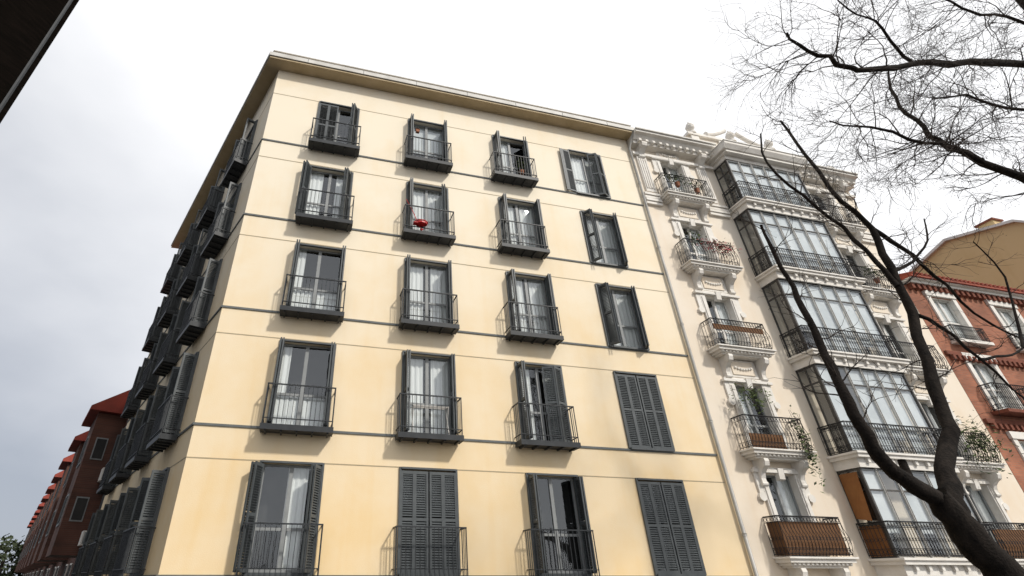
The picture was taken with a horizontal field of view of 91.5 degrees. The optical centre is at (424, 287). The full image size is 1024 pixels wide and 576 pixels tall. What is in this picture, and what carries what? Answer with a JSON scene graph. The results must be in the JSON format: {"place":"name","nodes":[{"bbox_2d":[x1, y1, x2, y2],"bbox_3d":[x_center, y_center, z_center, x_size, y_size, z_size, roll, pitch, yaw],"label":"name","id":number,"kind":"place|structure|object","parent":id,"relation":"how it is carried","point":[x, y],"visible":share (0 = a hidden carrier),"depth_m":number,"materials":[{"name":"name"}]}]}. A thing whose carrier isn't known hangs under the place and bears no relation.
{"place":"outdoors","nodes":[
{"label":"outdoors","id":0,"kind":"place"},
{"bbox_2d":[0,0,1023,575],"label":"sky","id":1,"kind":"structure","parent":0,"point":[107,147],"materials":[{"name":"white"}]},
{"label":"pavement","id":2,"kind":"structure","parent":0,"visible":0},
{"bbox_2d":[0,0,78,122],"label":"dark clad building","id":3,"kind":"structure","parent":2,"relation":"on","point":[30,30],"depth_m":11.71,"materials":[{"name":"metal"}]},
{"label":"ground","id":4,"kind":"structure","parent":0,"visible":0},
{"bbox_2d":[0,533,24,575],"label":"distant trees","id":5,"kind":"object","parent":4,"relation":"on","point":[17,547],"visible":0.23,"depth_m":72.91,"materials":[{"name":"green plant"}]},
{"bbox_2d":[14,525,31,575],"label":"red roofed row house","id":6,"kind":"structure","parent":4,"relation":"on","point":[28,526],"depth_m":74.16,"materials":[{"name":"brown brick"}]},
{"bbox_2d":[15,520,33,575],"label":"red roofed row house","id":7,"kind":"structure","parent":4,"relation":"on","point":[31,522],"depth_m":69.07,"materials":[{"name":"brown brick"}]},
{"bbox_2d":[16,515,36,575],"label":"red roofed row house","id":8,"kind":"structure","parent":4,"relation":"on","point":[34,517],"depth_m":63.46,"materials":[{"name":"brown brick"}]},
{"bbox_2d":[17,510,40,575],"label":"red roofed row house","id":9,"kind":"structure","parent":4,"relation":"on","point":[37,512],"depth_m":58.35,"materials":[{"name":"brown brick"}]},
{"bbox_2d":[19,503,44,575],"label":"red roofed row house","id":10,"kind":"structure","parent":4,"relation":"on","point":[40,506],"depth_m":53.31,"materials":[{"name":"brown brick"}]},
{"bbox_2d":[23,517,38,575],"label":"windows and ac units","id":11,"kind":"structure","parent":10,"relation":"in","point":[38,517],"depth_m":53.68,"materials":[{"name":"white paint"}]},
{"bbox_2d":[21,494,49,575],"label":"red roofed row house","id":12,"kind":"structure","parent":4,"relation":"on","point":[45,498],"depth_m":48.23,"materials":[{"name":"brown brick"}]},
{"bbox_2d":[26,510,42,575],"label":"windows and ac units","id":13,"kind":"structure","parent":12,"relation":"in","point":[42,510],"depth_m":48.33,"materials":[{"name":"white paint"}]},
{"bbox_2d":[24,484,55,575],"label":"red roofed row house","id":14,"kind":"structure","parent":4,"relation":"on","point":[50,490],"depth_m":43.06,"materials":[{"name":"brown brick"}]},
{"bbox_2d":[29,502,47,575],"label":"windows and ac units","id":15,"kind":"structure","parent":14,"relation":"in","point":[47,502],"depth_m":43.22,"materials":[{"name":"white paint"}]},
{"bbox_2d":[27,470,63,575],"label":"red roofed row house","id":16,"kind":"structure","parent":4,"relation":"on","point":[57,478],"depth_m":38.01,"materials":[{"name":"brown brick"}]},
{"bbox_2d":[33,493,53,575],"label":"windows and ac units","id":17,"kind":"structure","parent":16,"relation":"in","point":[53,493],"depth_m":38.31,"materials":[{"name":"white paint"}]},
{"bbox_2d":[31,453,74,575],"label":"red roofed row house","id":18,"kind":"structure","parent":4,"relation":"on","point":[66,462],"depth_m":32.83,"materials":[{"name":"brown brick"}]},
{"bbox_2d":[38,480,61,575],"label":"windows and ac units","id":19,"kind":"structure","parent":18,"relation":"in","point":[55,568],"depth_m":32.98,"materials":[{"name":"white paint"}]},
{"bbox_2d":[37,431,88,575],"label":"red roofed row house","id":20,"kind":"structure","parent":4,"relation":"on","point":[77,444],"depth_m":27.65,"materials":[{"name":"brown brick"}]},
{"bbox_2d":[45,461,73,575],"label":"windows and ac units","id":21,"kind":"structure","parent":20,"relation":"in","point":[67,565],"depth_m":27.74,"materials":[{"name":"white paint"}]},
{"bbox_2d":[46,390,129,575],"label":"red roofed row house","id":22,"kind":"structure","parent":4,"relation":"on","point":[105,422],"depth_m":22.52,"materials":[{"name":"brown brick"}]},
{"bbox_2d":[56,427,125,575],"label":"windows and ac units","id":23,"kind":"structure","parent":22,"relation":"in","point":[81,503],"depth_m":22.22,"materials":[{"name":"white paint"}]},
{"bbox_2d":[250,109,694,570],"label":"window shutters","id":24,"kind":"object","parent":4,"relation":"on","point":[273,495],"depth_m":13.18,"materials":[{"name":"grey wood"}]},
{"bbox_2d":[662,168,993,553],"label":"window","id":25,"kind":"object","parent":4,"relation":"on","point":[821,397],"depth_m":17.02,"materials":[{"name":"glass"}]},
{"bbox_2d":[707,0,1023,235],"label":"bare street tree","id":26,"kind":"object","parent":4,"relation":"on","point":[949,147],"visible":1,"depth_m":8.53,"materials":[{"name":"brown plant"}]},
{"bbox_2d":[728,101,1023,575],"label":"bare street tree","id":27,"kind":"object","parent":4,"relation":"on","point":[980,548],"visible":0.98,"depth_m":9.02,"materials":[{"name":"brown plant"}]},
{"bbox_2d":[909,217,1023,289],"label":"ochre building","id":28,"kind":"structure","parent":4,"relation":"on","point":[1011,244],"depth_m":31.13,"materials":[{"name":"paint"}]},
{"bbox_2d":[947,307,1009,407],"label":"window","id":29,"kind":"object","parent":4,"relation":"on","point":[979,375],"depth_m":19.69,"materials":[{"name":"glass"}]},
{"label":"pavement","id":30,"kind":"structure","parent":0,"visible":0},
{"bbox_2d":[89,70,753,575],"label":"walls","id":31,"kind":"structure","parent":30,"relation":"on","point":[197,530],"depth_m":13.64,"materials":[{"name":"beige paint"}]},
{"bbox_2d":[71,117,599,575],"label":"balconies","id":32,"kind":"structure","parent":31,"relation":"attached to","point":[188,334],"depth_m":14.30,"materials":[{"name":"metal"}]},
{"bbox_2d":[413,219,427,226],"bbox_3d":[-0.120,-1.989,15.152,0.475,0.104,0.332,7,-31,-12],"label":"red laundry basket","id":33,"kind":"object","parent":32,"relation":"on","point":[421,222],"visible":1,"depth_m":15.07,"materials":[{"name":"plastic"}]},
{"bbox_2d":[411,404,448,433],"bbox_3d":[0.140,3.353,12.398,0.950,0.713,0.277,7,-31,-12],"label":"clothes drying rack","id":34,"kind":"object","parent":32,"relation":"on","point":[428,407],"visible":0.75,"depth_m":12.53,"materials":[{"name":"white metal"}]},
{"bbox_2d":[514,158,524,174],"bbox_3d":[3.561,-4.439,17.819,0.636,0.901,0.393,7,-31,-12],"label":"potted plant","id":35,"kind":"object","parent":32,"relation":"on","point":[521,166],"visible":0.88,"depth_m":17.79,"materials":[{"name":"green plant"}]},
{"bbox_2d":[76,103,704,575],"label":"shutters","id":36,"kind":"object","parent":31,"relation":"attached to","point":[130,507],"visible":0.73,"depth_m":13.55,"materials":[{"name":"paint"}]},
{"bbox_2d":[87,101,706,575],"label":"window surrounds","id":37,"kind":"object","parent":31,"relation":"attached to","point":[167,469],"visible":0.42,"depth_m":13.62,"materials":[{"name":"black metal"}]},
{"bbox_2d":[171,50,633,248],"bbox_3d":[-2.717,-4.585,23.952,20.300,0.560,13.360,7,-31,-12],"label":"roof eave","id":38,"kind":"object","parent":31,"relation":"on","point":[276,61],"visible":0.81,"depth_m":19.11,"materials":[{"name":"paint"}]},
{"bbox_2d":[104,92,724,575],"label":"string courses","id":39,"kind":"object","parent":31,"relation":"attached to","point":[396,324],"visible":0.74,"depth_m":14.34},
{"bbox_2d":[272,126,640,569],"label":"curtains","id":40,"kind":"object","parent":31,"relation":"attached to","point":[439,378],"visible":0.29,"depth_m":14.62,"materials":[{"name":"white fabric"}]},
{"bbox_2d":[248,106,697,573],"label":"window frames","id":41,"kind":"structure","parent":31,"relation":"attached to","point":[427,359],"depth_m":13.86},
{"bbox_2d":[628,130,758,575],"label":"downpipe","id":42,"kind":"object","parent":31,"relation":"attached to","point":[741,524],"visible":1,"depth_m":15.11,"materials":[{"name":"metal"}]},
{"bbox_2d":[626,141,1023,575],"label":"walls","id":43,"kind":"structure","parent":30,"relation":"on","point":[831,502],"depth_m":15.95,"materials":[{"name":"paint"}]},
{"bbox_2d":[627,122,1023,575],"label":"mouldings and cornice","id":44,"kind":"object","parent":43,"relation":"attached to","point":[716,281],"visible":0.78,"depth_m":17.42,"materials":[{"name":"white paint"}]},
{"bbox_2d":[662,162,996,556],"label":"blinds","id":45,"kind":"object","parent":44,"relation":"attached to","point":[851,484],"visible":0.31,"depth_m":16.31,"materials":[{"name":"white fabric"}]},
{"bbox_2d":[654,172,1023,557],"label":"iron railings","id":46,"kind":"object","parent":44,"relation":"on","point":[990,527],"visible":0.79,"depth_m":15.31,"materials":[{"name":"black metal"}]},
{"bbox_2d":[661,170,690,187],"bbox_3d":[9.873,-4.300,19.341,1.344,0.818,0.401,7,-31,-12],"label":"potted plant","id":47,"kind":"object","parent":46,"relation":"attached to","point":[677,183],"visible":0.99,"depth_m":19.28,"materials":[{"name":"green plant"}]},
{"bbox_2d":[684,228,703,251],"bbox_3d":[9.802,-1.711,17.794,1.009,1.066,0.409,7,-31,-12],"label":"flower box","id":48,"kind":"object","parent":46,"relation":"attached to","point":[693,238],"visible":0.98,"depth_m":17.81,"materials":[{"name":"green plant"}]},
{"bbox_2d":[684,180,703,193],"bbox_3d":[10.731,-4.023,19.447,1.298,0.650,0.370,7,-31,-12],"label":"potted plant","id":49,"kind":"object","parent":46,"relation":"attached to","point":[697,191],"visible":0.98,"depth_m":19.42,"materials":[{"name":"green plant"}]},
{"bbox_2d":[698,236,738,256],"bbox_3d":[10.518,-1.507,17.700,2.316,0.795,0.477,7,-31,-12],"label":"flower box","id":50,"kind":"object","parent":46,"relation":"attached to","point":[721,247],"visible":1,"depth_m":17.71,"materials":[{"name":"green plant"}]},
{"bbox_2d":[728,383,772,413],"bbox_3d":[9.895,3.361,14.891,1.634,1.097,0.635,7,-31,-12],"label":"hanging creeper","id":51,"kind":"object","parent":46,"relation":"attached to","point":[754,395],"visible":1,"depth_m":14.88,"materials":[{"name":"green plant"}]},
{"bbox_2d":[788,405,825,493],"bbox_3d":[11.107,4.625,14.309,0.702,2.566,0.390,7,-31,-12],"label":"hanging creeper","id":52,"kind":"object","parent":46,"relation":"attached to","point":[806,446],"visible":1,"depth_m":14.26,"materials":[{"name":"green plant"}]},
{"bbox_2d":[713,323,1023,557],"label":"balcony screens","id":53,"kind":"object","parent":46,"relation":"attached to","point":[762,438],"visible":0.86,"depth_m":13.16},
{"bbox_2d":[858,264,884,283],"bbox_3d":[17.678,-0.571,19.438,1.787,0.907,0.486,7,-31,-12],"label":"potted plant","id":54,"kind":"object","parent":46,"relation":"attached to","point":[876,282],"visible":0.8,"depth_m":19.32,"materials":[{"name":"green plant"}]},
{"bbox_2d":[953,410,1023,477],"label":"hanging creeper","id":55,"kind":"object","parent":46,"relation":"attached to","point":[980,441],"visible":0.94,"depth_m":15.95,"materials":[{"name":"green plant"}]},
{"bbox_2d":[661,159,1016,558],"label":"window frames","id":56,"kind":"structure","parent":43,"relation":"attached to","point":[866,488],"depth_m":16.48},
{"bbox_2d":[904,284,1023,491],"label":"walls","id":57,"kind":"structure","parent":30,"relation":"on","point":[969,385],"depth_m":19.07,"materials":[{"name":"red brick"}]},
{"bbox_2d":[902,276,1023,460],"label":"trim","id":58,"kind":"structure","parent":57,"relation":"attached to","point":[992,298],"depth_m":19.67,"materials":[{"name":"white paint"}]},
{"bbox_2d":[899,271,1023,294],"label":"tiled roof","id":59,"kind":"structure","parent":58,"relation":"on","point":[964,282],"depth_m":20.64,"materials":[{"name":"tile"}]},
{"bbox_2d":[943,324,1023,410],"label":"railings","id":60,"kind":"object","parent":58,"relation":"on","point":[986,339],"visible":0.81,"depth_m":18.04,"materials":[{"name":"metal"}]},
{"bbox_2d":[933,300,1023,446],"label":"window frames","id":61,"kind":"structure","parent":57,"relation":"attached to","point":[960,324],"depth_m":19.95,"materials":[{"name":"white wood"}]},
{"bbox_2d":[934,302,1023,449],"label":"curtains","id":62,"kind":"object","parent":57,"relation":"attached to","point":[982,368],"visible":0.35,"depth_m":20.12,"materials":[{"name":"white fabric"}]}
]}

